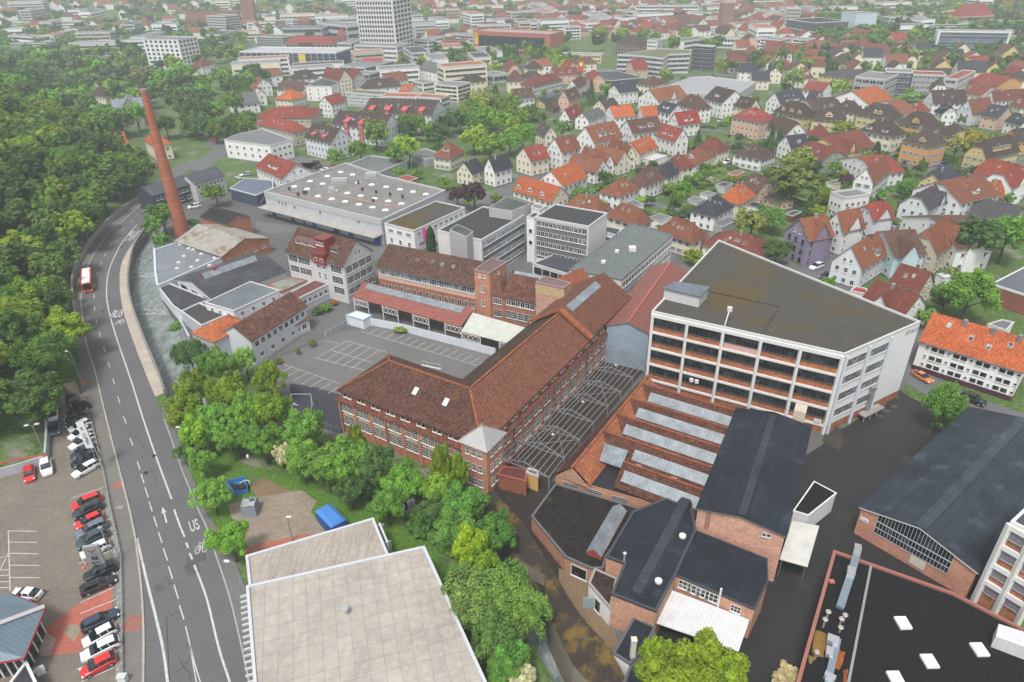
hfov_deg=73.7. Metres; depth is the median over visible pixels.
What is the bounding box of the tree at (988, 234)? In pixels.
[957,215,1009,254]
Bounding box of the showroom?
[240,545,486,681]
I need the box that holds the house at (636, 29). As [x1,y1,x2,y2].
[632,26,644,37]
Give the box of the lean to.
[497,466,526,495]
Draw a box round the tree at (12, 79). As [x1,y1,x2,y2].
[3,73,24,85]
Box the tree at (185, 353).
[169,337,206,370]
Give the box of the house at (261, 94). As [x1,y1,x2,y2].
[250,83,267,105]
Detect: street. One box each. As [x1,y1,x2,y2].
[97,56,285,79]
[155,150,226,182]
[189,137,328,172]
[224,155,328,167]
[450,86,566,107]
[467,59,762,79]
[542,111,709,239]
[682,160,1023,274]
[699,128,766,140]
[772,161,1023,170]
[803,271,1023,417]
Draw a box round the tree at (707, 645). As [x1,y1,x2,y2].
[686,626,744,681]
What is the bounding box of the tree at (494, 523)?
[470,507,516,554]
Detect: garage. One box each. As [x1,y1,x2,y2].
[532,255,577,277]
[850,286,866,296]
[987,319,1013,332]
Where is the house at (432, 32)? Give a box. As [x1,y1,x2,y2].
[424,28,439,36]
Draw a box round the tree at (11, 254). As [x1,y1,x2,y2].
[0,240,26,265]
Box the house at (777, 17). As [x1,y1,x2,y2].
[770,15,783,20]
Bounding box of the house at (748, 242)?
[701,230,773,259]
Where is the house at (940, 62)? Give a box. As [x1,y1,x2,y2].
[929,57,951,69]
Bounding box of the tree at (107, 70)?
[98,65,125,75]
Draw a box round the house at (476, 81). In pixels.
[459,74,486,90]
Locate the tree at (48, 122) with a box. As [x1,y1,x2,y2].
[30,118,58,128]
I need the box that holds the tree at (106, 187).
[87,178,114,213]
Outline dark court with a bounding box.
[290,383,342,433]
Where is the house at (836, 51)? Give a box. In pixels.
[828,47,845,55]
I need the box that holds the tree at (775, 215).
[764,205,785,234]
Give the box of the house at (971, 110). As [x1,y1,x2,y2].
[955,96,991,126]
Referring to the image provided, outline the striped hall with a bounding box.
[605,261,688,370]
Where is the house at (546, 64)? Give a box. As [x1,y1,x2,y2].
[526,59,551,73]
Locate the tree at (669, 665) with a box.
[633,637,714,681]
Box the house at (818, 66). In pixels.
[810,58,825,77]
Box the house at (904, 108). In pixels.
[879,97,913,117]
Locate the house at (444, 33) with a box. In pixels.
[437,30,452,35]
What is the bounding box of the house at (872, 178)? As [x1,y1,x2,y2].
[852,155,891,201]
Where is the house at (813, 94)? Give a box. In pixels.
[806,89,822,98]
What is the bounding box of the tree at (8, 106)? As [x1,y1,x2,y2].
[0,96,19,115]
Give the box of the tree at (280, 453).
[271,441,288,471]
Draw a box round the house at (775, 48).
[761,45,781,58]
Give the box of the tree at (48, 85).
[39,81,63,91]
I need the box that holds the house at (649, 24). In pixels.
[637,21,653,32]
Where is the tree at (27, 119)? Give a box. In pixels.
[16,117,37,123]
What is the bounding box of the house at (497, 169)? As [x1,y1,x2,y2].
[483,153,512,187]
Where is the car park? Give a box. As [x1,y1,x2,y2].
[276,325,505,438]
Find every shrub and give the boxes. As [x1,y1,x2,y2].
[272,458,284,466]
[273,356,281,363]
[308,339,316,344]
[365,483,383,496]
[406,506,422,519]
[406,517,430,537]
[413,491,426,504]
[423,525,440,543]
[440,543,453,556]
[448,557,459,570]
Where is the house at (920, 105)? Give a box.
[911,99,930,112]
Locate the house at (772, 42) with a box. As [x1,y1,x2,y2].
[764,41,785,44]
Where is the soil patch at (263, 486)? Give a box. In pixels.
[250,477,297,495]
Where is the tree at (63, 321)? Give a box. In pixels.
[21,305,93,356]
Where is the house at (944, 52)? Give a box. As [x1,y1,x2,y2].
[939,50,950,62]
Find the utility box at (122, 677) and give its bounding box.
[115,673,128,681]
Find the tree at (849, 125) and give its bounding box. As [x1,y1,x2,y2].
[831,120,858,132]
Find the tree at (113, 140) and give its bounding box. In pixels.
[108,135,123,144]
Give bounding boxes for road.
[82,206,247,681]
[256,221,385,260]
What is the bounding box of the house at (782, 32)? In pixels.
[775,28,794,36]
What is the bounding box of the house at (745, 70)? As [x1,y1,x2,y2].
[737,62,758,80]
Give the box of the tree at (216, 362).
[195,344,238,379]
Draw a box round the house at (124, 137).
[99,131,128,153]
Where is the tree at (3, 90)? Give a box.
[0,87,10,94]
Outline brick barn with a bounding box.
[174,224,270,261]
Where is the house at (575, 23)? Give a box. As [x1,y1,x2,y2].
[569,21,581,25]
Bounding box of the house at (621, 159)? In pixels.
[594,144,631,175]
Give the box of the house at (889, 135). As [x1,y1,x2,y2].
[860,117,907,156]
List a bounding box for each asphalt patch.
[154,582,163,591]
[184,563,199,575]
[186,553,205,564]
[823,427,843,450]
[902,454,909,464]
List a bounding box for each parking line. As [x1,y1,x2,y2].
[8,531,10,590]
[10,577,39,577]
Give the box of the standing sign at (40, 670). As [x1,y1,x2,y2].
[34,664,45,676]
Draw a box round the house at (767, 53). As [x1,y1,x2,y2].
[761,50,771,67]
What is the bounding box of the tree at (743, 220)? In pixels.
[732,207,768,233]
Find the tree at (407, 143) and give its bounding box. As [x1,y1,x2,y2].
[393,135,420,167]
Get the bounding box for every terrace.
[304,123,353,161]
[331,110,400,147]
[362,97,445,131]
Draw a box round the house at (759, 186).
[744,173,775,202]
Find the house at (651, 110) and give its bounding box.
[637,104,658,117]
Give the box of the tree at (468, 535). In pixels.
[451,522,488,564]
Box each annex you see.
[245,517,387,584]
[291,280,329,309]
[294,317,310,334]
[491,282,505,320]
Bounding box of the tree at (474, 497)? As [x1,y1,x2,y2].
[440,479,491,518]
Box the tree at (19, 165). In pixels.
[6,157,36,180]
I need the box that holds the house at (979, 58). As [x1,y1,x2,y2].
[967,55,996,61]
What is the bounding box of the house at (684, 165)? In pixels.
[665,151,694,181]
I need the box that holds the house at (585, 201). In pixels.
[565,192,611,212]
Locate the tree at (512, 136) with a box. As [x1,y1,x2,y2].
[498,128,523,156]
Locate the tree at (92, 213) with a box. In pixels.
[56,203,102,240]
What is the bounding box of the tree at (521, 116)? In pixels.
[511,111,528,124]
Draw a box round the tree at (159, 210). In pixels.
[142,203,171,233]
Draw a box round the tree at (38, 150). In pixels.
[5,142,49,158]
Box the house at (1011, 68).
[1002,64,1023,74]
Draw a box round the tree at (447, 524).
[433,503,475,545]
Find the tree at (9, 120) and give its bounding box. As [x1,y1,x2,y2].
[0,116,18,128]
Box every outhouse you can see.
[612,617,656,675]
[623,658,644,681]
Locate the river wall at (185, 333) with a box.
[153,247,190,341]
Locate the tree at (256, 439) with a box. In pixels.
[241,421,284,463]
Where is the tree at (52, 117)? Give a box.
[41,112,58,121]
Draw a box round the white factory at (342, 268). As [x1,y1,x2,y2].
[284,227,375,303]
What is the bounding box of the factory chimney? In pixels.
[139,88,188,236]
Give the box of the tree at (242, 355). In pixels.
[231,345,255,380]
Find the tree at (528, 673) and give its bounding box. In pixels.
[508,662,536,681]
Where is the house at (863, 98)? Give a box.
[834,85,893,108]
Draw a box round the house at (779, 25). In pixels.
[770,22,786,29]
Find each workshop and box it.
[531,483,638,581]
[605,497,696,634]
[674,530,768,637]
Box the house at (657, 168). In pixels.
[655,157,676,170]
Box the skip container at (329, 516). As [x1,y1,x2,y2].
[315,503,346,530]
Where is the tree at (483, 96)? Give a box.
[469,87,492,105]
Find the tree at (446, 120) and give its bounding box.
[435,115,455,129]
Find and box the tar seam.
[166,618,169,680]
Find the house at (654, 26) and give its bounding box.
[651,24,667,33]
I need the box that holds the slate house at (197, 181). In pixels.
[182,166,227,201]
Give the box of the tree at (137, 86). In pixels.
[126,84,147,88]
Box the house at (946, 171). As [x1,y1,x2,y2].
[917,162,960,186]
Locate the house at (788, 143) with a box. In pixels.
[776,132,807,158]
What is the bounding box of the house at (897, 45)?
[889,42,901,51]
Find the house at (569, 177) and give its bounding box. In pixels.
[538,161,588,196]
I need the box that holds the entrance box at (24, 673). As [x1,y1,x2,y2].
[10,660,37,681]
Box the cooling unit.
[531,203,545,213]
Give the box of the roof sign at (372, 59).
[362,58,381,60]
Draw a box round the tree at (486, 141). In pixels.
[475,132,507,156]
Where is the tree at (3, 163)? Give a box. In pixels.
[0,158,8,168]
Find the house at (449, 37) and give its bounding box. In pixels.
[443,36,456,42]
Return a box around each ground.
[0,0,1023,681]
[157,191,905,652]
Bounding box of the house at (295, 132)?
[257,116,307,146]
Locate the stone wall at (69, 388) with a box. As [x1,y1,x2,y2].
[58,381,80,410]
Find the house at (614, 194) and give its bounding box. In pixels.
[598,175,640,209]
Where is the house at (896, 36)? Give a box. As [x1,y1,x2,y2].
[887,32,907,42]
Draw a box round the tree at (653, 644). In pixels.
[637,635,671,668]
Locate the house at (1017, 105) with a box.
[1008,93,1023,113]
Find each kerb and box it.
[80,205,144,681]
[163,419,249,680]
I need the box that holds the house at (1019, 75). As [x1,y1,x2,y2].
[1007,71,1023,88]
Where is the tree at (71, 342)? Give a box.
[8,325,78,370]
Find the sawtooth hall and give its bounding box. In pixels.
[555,374,734,523]
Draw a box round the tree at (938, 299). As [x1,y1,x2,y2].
[929,288,961,313]
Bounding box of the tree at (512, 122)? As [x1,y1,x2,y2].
[502,116,522,131]
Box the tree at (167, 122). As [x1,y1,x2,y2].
[155,115,174,138]
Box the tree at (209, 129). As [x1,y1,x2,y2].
[205,124,222,143]
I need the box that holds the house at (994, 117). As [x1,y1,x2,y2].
[978,103,1011,131]
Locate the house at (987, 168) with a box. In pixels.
[973,158,1023,177]
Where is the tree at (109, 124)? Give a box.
[90,114,115,133]
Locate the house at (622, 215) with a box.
[607,201,653,228]
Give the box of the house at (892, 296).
[862,279,927,320]
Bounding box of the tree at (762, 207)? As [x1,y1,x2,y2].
[757,203,773,230]
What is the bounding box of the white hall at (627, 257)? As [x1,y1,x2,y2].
[569,223,672,293]
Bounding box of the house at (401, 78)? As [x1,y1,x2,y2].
[381,71,408,84]
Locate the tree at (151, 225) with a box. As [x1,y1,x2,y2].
[140,218,165,235]
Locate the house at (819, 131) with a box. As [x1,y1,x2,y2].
[806,122,831,139]
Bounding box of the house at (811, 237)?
[783,213,834,266]
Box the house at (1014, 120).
[1002,112,1023,133]
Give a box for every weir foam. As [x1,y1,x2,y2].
[133,272,154,277]
[135,309,168,315]
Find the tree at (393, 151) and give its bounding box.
[384,141,408,161]
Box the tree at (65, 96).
[48,92,71,101]
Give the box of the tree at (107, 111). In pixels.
[91,107,121,131]
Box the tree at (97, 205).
[65,199,105,230]
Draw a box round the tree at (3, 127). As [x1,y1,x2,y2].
[0,124,8,131]
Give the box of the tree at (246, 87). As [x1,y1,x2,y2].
[240,80,262,108]
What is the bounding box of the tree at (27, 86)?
[14,79,42,93]
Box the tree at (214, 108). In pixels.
[202,100,224,114]
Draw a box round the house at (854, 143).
[816,129,874,156]
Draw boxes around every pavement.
[75,202,141,681]
[162,407,252,680]
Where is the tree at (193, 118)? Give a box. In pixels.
[178,109,205,140]
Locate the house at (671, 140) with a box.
[655,123,688,156]
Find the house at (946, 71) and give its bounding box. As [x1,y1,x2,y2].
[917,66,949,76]
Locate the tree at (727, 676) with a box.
[694,652,750,681]
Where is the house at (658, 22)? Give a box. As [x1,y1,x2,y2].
[651,20,664,24]
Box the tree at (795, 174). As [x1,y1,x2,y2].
[770,158,820,199]
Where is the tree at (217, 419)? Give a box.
[193,402,233,449]
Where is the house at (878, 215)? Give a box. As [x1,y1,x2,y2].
[860,198,895,238]
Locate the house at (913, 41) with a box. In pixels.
[909,40,925,43]
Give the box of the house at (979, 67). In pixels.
[952,60,986,77]
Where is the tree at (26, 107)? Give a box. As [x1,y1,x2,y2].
[11,101,38,115]
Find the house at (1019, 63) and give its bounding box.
[1006,61,1023,67]
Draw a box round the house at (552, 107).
[545,100,559,113]
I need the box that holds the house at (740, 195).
[721,181,755,217]
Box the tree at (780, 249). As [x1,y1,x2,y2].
[763,239,793,261]
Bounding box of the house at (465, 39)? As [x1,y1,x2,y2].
[457,37,473,45]
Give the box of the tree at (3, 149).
[0,139,7,155]
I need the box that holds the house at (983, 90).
[966,82,995,99]
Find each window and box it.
[9,4,41,5]
[10,6,42,7]
[76,34,108,35]
[80,45,116,47]
[81,37,109,38]
[83,53,112,55]
[281,16,314,18]
[288,254,297,262]
[290,264,299,272]
[293,69,324,72]
[298,256,309,265]
[300,267,312,276]
[326,19,355,21]
[330,265,341,274]
[332,26,345,30]
[332,275,343,284]
[334,286,344,295]
[341,403,347,412]
[343,414,349,425]
[345,264,352,274]
[347,27,358,30]
[347,275,353,284]
[347,405,353,415]
[348,34,358,37]
[349,286,355,295]
[349,417,355,426]
[352,261,359,270]
[354,271,360,281]
[355,54,382,57]
[356,408,362,418]
[358,420,364,431]
[359,257,365,266]
[360,268,366,277]
[363,411,369,421]
[365,254,371,263]
[365,424,371,434]
[367,265,372,274]
[368,276,374,283]
[372,415,378,425]
[373,426,380,438]
[378,417,384,427]
[379,268,387,275]
[380,430,386,440]
[382,71,417,75]
[386,270,393,276]
[387,421,394,431]
[388,432,396,444]
[393,271,400,278]
[395,424,401,434]
[396,436,402,447]
[400,273,407,279]
[404,428,410,438]
[405,439,412,451]
[407,274,415,281]
[411,430,417,440]
[413,443,418,454]
[414,276,422,282]
[415,26,435,27]
[420,434,427,444]
[421,277,429,284]
[422,446,429,458]
[428,437,434,447]
[430,279,435,285]
[436,280,444,287]
[443,282,451,289]
[445,67,485,72]
[446,72,485,77]
[452,284,458,290]
[458,285,466,292]
[466,287,474,293]
[478,35,485,45]
[485,35,492,46]
[493,36,499,46]
[493,298,501,304]
[494,309,501,317]
[500,36,506,47]
[506,310,512,318]
[507,36,513,44]
[507,433,510,443]
[511,300,515,306]
[513,312,517,319]
[514,37,521,48]
[514,426,517,437]
[518,313,523,321]
[522,37,528,46]
[524,314,527,322]
[525,303,529,309]
[529,37,536,46]
[533,266,542,274]
[537,38,544,44]
[541,269,550,276]
[542,23,567,25]
[549,271,558,277]
[563,481,577,489]
[587,488,601,496]
[612,495,627,503]
[617,56,634,58]
[635,56,648,60]
[648,67,659,70]
[648,72,660,75]
[649,58,662,61]
[649,63,662,66]
[668,64,688,66]
[669,55,689,57]
[669,59,688,62]
[669,69,687,71]
[677,579,690,592]
[687,584,699,596]
[695,587,709,600]
[704,591,717,604]
[729,604,740,614]
[758,32,773,33]
[925,363,932,369]
[928,355,934,361]
[930,347,937,353]
[932,366,939,371]
[935,358,942,363]
[937,349,944,355]
[946,370,953,376]
[949,362,956,368]
[952,353,959,359]
[954,372,961,378]
[957,364,964,370]
[959,356,967,362]
[968,377,975,383]
[971,369,979,375]
[975,360,982,366]
[975,380,983,386]
[979,372,986,378]
[981,585,988,593]
[982,363,990,369]
[986,588,992,596]
[989,569,996,576]
[991,385,998,391]
[991,591,997,599]
[993,571,1000,579]
[994,376,1002,382]
[997,368,1006,374]
[998,551,1005,559]
[998,574,1005,582]
[999,387,1006,393]
[1002,379,1010,385]
[1002,553,1009,562]
[1004,599,1011,607]
[1006,370,1014,376]
[1007,532,1014,541]
[1007,556,1014,565]
[1008,602,1016,611]
[1011,534,1019,543]
[1012,582,1019,591]
[1016,536,1023,546]
[1018,585,1023,594]
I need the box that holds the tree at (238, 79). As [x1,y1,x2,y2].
[229,74,252,90]
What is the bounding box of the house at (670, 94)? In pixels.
[638,85,687,109]
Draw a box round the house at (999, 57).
[981,52,1004,61]
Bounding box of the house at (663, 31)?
[651,25,669,38]
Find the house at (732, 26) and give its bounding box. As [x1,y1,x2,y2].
[724,23,735,31]
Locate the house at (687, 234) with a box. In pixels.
[656,217,709,258]
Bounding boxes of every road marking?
[106,224,171,498]
[137,538,168,681]
[162,507,166,522]
[173,509,185,536]
[185,626,200,681]
[189,646,196,681]
[193,565,230,681]
[195,539,206,553]
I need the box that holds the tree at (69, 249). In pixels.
[43,236,83,275]
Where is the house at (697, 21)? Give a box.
[690,18,704,25]
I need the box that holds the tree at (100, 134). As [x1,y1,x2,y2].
[86,130,108,154]
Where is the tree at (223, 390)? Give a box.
[203,370,246,406]
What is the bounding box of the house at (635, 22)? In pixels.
[628,19,642,25]
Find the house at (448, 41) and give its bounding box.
[441,39,455,43]
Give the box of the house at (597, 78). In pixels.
[586,69,605,91]
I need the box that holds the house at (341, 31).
[337,28,346,34]
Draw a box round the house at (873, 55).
[860,48,882,67]
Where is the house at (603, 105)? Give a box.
[592,97,617,111]
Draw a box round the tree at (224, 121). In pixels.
[217,117,239,127]
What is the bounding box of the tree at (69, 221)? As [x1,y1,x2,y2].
[50,209,94,248]
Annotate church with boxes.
[185,0,256,26]
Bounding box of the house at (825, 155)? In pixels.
[799,141,847,173]
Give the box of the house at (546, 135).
[535,122,557,147]
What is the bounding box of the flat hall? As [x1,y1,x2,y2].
[669,76,755,99]
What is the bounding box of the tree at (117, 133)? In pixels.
[105,131,124,141]
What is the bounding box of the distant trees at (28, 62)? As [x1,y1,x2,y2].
[0,0,1023,446]
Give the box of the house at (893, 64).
[883,60,903,68]
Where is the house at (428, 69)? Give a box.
[419,60,437,83]
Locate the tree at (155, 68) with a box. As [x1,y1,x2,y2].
[151,65,163,70]
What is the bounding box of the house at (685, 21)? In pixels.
[678,20,690,25]
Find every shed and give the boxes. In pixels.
[266,276,306,296]
[398,175,417,182]
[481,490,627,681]
[526,468,538,490]
[625,200,643,208]
[643,153,667,164]
[650,213,671,228]
[687,196,704,205]
[700,191,715,200]
[713,217,736,232]
[715,181,733,193]
[727,170,744,181]
[746,202,766,212]
[786,210,801,222]
[825,180,842,190]
[934,272,950,286]
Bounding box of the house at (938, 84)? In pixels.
[927,76,946,93]
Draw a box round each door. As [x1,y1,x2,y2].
[374,236,379,243]
[583,597,593,608]
[593,597,600,614]
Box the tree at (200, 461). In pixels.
[186,447,217,477]
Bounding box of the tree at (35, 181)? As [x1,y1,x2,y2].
[13,179,38,201]
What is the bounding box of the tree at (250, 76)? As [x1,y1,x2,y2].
[239,73,255,83]
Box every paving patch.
[39,633,55,655]
[64,624,80,640]
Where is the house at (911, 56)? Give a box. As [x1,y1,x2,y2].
[906,52,918,68]
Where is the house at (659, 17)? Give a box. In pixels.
[656,15,669,18]
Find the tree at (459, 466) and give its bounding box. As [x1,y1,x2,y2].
[449,452,471,485]
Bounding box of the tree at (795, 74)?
[784,66,805,89]
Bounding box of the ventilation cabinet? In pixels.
[240,496,259,517]
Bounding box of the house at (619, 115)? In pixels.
[604,104,635,127]
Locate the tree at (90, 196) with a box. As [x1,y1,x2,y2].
[63,186,107,204]
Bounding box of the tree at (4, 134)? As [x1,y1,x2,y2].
[0,130,9,138]
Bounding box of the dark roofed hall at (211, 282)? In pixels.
[175,254,286,299]
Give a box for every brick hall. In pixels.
[854,406,1023,597]
[995,267,1023,315]
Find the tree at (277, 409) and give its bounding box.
[252,392,293,440]
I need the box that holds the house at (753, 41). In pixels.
[741,34,757,48]
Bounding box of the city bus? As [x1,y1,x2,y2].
[80,267,93,292]
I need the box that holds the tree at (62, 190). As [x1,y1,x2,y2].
[38,177,69,198]
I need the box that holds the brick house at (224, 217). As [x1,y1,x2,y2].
[199,208,252,232]
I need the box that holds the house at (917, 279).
[888,263,934,301]
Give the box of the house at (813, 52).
[804,49,817,55]
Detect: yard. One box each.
[228,490,324,547]
[256,302,351,368]
[366,302,467,323]
[436,174,691,272]
[483,481,572,603]
[559,568,617,646]
[656,390,977,662]
[740,392,937,681]
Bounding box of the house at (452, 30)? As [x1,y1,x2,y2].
[446,27,458,34]
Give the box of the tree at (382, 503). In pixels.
[364,485,404,526]
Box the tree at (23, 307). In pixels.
[0,286,45,334]
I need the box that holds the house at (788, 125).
[765,113,806,144]
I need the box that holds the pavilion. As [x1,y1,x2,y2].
[0,593,46,677]
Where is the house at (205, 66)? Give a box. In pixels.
[191,58,213,74]
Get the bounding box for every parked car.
[12,586,44,601]
[23,464,36,482]
[39,456,53,476]
[47,410,58,421]
[49,420,60,436]
[63,409,91,421]
[65,400,91,414]
[65,415,91,428]
[67,393,78,406]
[67,417,92,433]
[67,424,92,440]
[67,432,96,450]
[69,442,98,460]
[70,449,99,469]
[70,491,102,511]
[71,458,100,478]
[71,498,104,520]
[74,510,104,530]
[75,517,108,539]
[75,526,109,550]
[78,573,117,596]
[79,538,111,560]
[79,607,119,633]
[79,650,117,679]
[80,634,120,663]
[81,621,117,648]
[82,558,118,582]
[187,202,201,208]
[235,174,244,178]
[241,171,252,175]
[312,165,322,169]
[723,159,731,163]
[809,261,824,270]
[819,270,829,277]
[911,369,934,383]
[960,390,987,406]
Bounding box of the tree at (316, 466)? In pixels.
[301,441,336,492]
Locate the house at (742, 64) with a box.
[736,62,757,77]
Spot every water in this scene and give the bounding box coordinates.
[132,277,166,308]
[133,219,166,271]
[137,313,563,681]
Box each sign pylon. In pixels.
[82,543,105,568]
[578,61,583,76]
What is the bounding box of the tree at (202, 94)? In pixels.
[186,87,214,102]
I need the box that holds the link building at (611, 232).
[606,226,621,240]
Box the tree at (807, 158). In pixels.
[782,146,816,168]
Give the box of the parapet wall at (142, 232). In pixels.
[127,228,165,392]
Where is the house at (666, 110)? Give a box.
[657,101,684,123]
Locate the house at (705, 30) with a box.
[693,24,710,36]
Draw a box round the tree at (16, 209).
[0,199,34,233]
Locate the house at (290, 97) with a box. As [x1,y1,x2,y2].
[274,88,307,106]
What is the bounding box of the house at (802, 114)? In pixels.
[772,99,815,132]
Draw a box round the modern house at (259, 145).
[224,128,294,161]
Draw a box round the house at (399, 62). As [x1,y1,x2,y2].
[394,61,407,64]
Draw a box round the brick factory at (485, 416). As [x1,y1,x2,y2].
[335,272,631,492]
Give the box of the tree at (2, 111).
[0,108,10,115]
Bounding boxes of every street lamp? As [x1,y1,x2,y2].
[23,423,42,449]
[65,350,84,388]
[97,526,120,563]
[223,560,246,602]
[246,454,255,484]
[286,516,292,540]
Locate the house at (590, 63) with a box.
[572,57,596,73]
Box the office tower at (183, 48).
[142,36,200,68]
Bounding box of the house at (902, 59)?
[880,54,907,69]
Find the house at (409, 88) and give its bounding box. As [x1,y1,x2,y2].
[398,82,421,92]
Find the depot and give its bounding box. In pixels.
[258,163,445,244]
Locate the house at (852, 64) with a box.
[846,60,862,68]
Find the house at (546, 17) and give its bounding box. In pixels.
[533,15,557,18]
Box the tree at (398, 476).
[379,456,427,509]
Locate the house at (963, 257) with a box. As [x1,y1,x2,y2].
[899,211,992,272]
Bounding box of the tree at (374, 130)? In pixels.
[362,118,388,151]
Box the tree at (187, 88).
[183,86,196,92]
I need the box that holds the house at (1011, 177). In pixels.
[986,162,1023,203]
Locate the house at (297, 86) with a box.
[276,79,312,100]
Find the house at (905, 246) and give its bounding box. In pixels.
[865,225,927,278]
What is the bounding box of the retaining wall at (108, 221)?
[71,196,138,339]
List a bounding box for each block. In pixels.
[2,27,24,33]
[7,0,49,12]
[7,34,50,41]
[10,20,87,27]
[10,41,52,49]
[19,8,47,20]
[38,20,62,29]
[41,31,70,42]
[65,25,99,31]
[68,8,87,14]
[68,40,122,55]
[75,30,117,39]
[78,9,106,21]
[120,21,144,33]
[122,38,144,54]
[129,31,164,37]
[151,22,179,31]
[154,242,222,298]
[157,19,176,22]
[158,283,207,321]
[181,302,225,330]
[190,315,241,356]
[205,281,280,319]
[206,14,241,29]
[206,30,235,45]
[213,0,232,8]
[231,59,282,76]
[232,0,257,6]
[234,29,257,39]
[238,54,290,75]
[246,20,287,30]
[256,34,295,46]
[257,13,267,20]
[264,14,275,20]
[271,9,286,13]
[277,19,298,25]
[280,12,315,18]
[282,26,328,35]
[290,63,333,78]
[292,60,343,68]
[315,14,348,22]
[316,13,337,14]
[317,21,358,39]
[320,17,356,22]
[337,38,359,49]
[339,60,393,70]
[341,0,355,7]
[346,89,391,106]
[349,155,407,176]
[350,48,384,62]
[360,70,379,80]
[376,63,419,83]
[381,92,421,99]
[384,201,464,249]
[403,46,429,70]
[407,148,435,166]
[411,0,426,5]
[412,12,422,17]
[412,17,422,20]
[412,20,436,34]
[412,24,415,38]
[412,79,434,92]
[414,38,435,51]
[415,93,450,110]
[422,35,445,45]
[424,53,448,62]
[428,16,449,28]
[434,52,466,61]
[435,80,470,102]
[437,8,460,20]
[437,60,487,85]
[437,197,530,265]
[440,43,462,49]
[444,3,462,9]
[453,32,473,42]
[462,11,483,26]
[467,52,490,70]
[474,46,502,63]
[475,5,503,9]
[477,24,510,28]
[487,18,504,23]
[487,71,507,83]
[506,10,536,18]
[513,18,530,29]
[529,18,536,29]
[530,2,546,8]
[531,8,555,15]
[535,204,607,261]
[537,18,568,30]
[539,6,553,10]
[562,25,580,38]
[562,52,603,62]
[576,20,598,33]
[577,4,594,10]
[582,11,606,18]
[590,14,611,21]
[614,15,636,22]
[615,9,637,15]
[632,12,673,17]
[636,5,698,12]
[647,38,662,49]
[673,36,709,50]
[687,3,719,6]
[687,11,710,14]
[690,44,715,70]
[700,6,738,11]
[706,16,717,19]
[709,36,763,48]
[730,20,774,33]
[747,23,775,36]
[752,0,782,3]
[756,9,780,12]
[759,36,791,49]
[765,13,784,16]
[779,6,790,13]
[783,7,801,24]
[786,17,848,30]
[787,27,833,37]
[792,37,815,42]
[800,6,822,12]
[826,188,870,216]
[829,5,857,10]
[841,11,877,28]
[852,71,898,95]
[856,0,875,5]
[874,1,911,11]
[881,15,926,23]
[884,68,912,94]
[892,23,928,31]
[902,16,935,24]
[909,70,946,94]
[911,312,1023,401]
[928,24,980,28]
[933,29,1011,51]
[944,69,975,90]
[958,20,1012,29]
[965,0,993,3]
[1007,30,1023,43]
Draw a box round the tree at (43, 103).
[27,97,57,107]
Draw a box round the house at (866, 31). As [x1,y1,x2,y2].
[850,27,870,35]
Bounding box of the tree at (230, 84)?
[222,77,243,92]
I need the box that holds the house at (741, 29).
[737,24,747,35]
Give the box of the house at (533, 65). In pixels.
[524,59,543,74]
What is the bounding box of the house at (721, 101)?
[703,86,740,118]
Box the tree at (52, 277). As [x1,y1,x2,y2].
[28,274,70,291]
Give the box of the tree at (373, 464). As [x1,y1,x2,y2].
[354,440,393,485]
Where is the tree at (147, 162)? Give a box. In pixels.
[130,156,157,185]
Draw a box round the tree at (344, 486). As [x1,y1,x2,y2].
[331,471,370,508]
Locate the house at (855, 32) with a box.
[846,31,862,35]
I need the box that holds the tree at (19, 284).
[8,274,55,292]
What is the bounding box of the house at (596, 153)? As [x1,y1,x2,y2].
[581,146,614,173]
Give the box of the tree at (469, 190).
[460,181,485,209]
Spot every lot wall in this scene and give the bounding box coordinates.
[0,454,46,477]
[43,419,49,456]
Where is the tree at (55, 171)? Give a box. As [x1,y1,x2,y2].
[34,165,74,195]
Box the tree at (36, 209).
[2,198,45,226]
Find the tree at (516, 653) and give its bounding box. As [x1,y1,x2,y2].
[492,632,530,681]
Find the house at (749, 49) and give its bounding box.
[745,45,760,60]
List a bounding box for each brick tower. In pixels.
[474,257,506,317]
[535,275,571,315]
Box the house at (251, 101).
[230,91,260,112]
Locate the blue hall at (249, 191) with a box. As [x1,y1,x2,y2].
[229,178,273,206]
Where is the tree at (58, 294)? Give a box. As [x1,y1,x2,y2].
[30,282,76,318]
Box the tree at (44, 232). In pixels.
[20,223,56,242]
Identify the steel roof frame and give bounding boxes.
[501,351,645,491]
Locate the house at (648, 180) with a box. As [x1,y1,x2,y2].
[629,163,664,196]
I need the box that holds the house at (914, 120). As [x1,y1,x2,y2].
[896,109,943,137]
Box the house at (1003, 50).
[993,43,1018,57]
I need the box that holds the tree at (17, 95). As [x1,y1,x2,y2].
[0,93,20,103]
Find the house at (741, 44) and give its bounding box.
[732,39,750,49]
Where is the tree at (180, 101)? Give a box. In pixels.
[171,94,195,112]
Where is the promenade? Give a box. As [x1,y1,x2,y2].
[120,239,163,396]
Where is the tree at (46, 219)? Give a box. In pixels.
[27,208,59,241]
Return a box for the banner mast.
[76,422,108,468]
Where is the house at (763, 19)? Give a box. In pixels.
[755,18,771,20]
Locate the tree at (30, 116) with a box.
[18,115,40,123]
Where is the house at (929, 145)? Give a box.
[897,126,948,167]
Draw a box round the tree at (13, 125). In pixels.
[7,120,37,130]

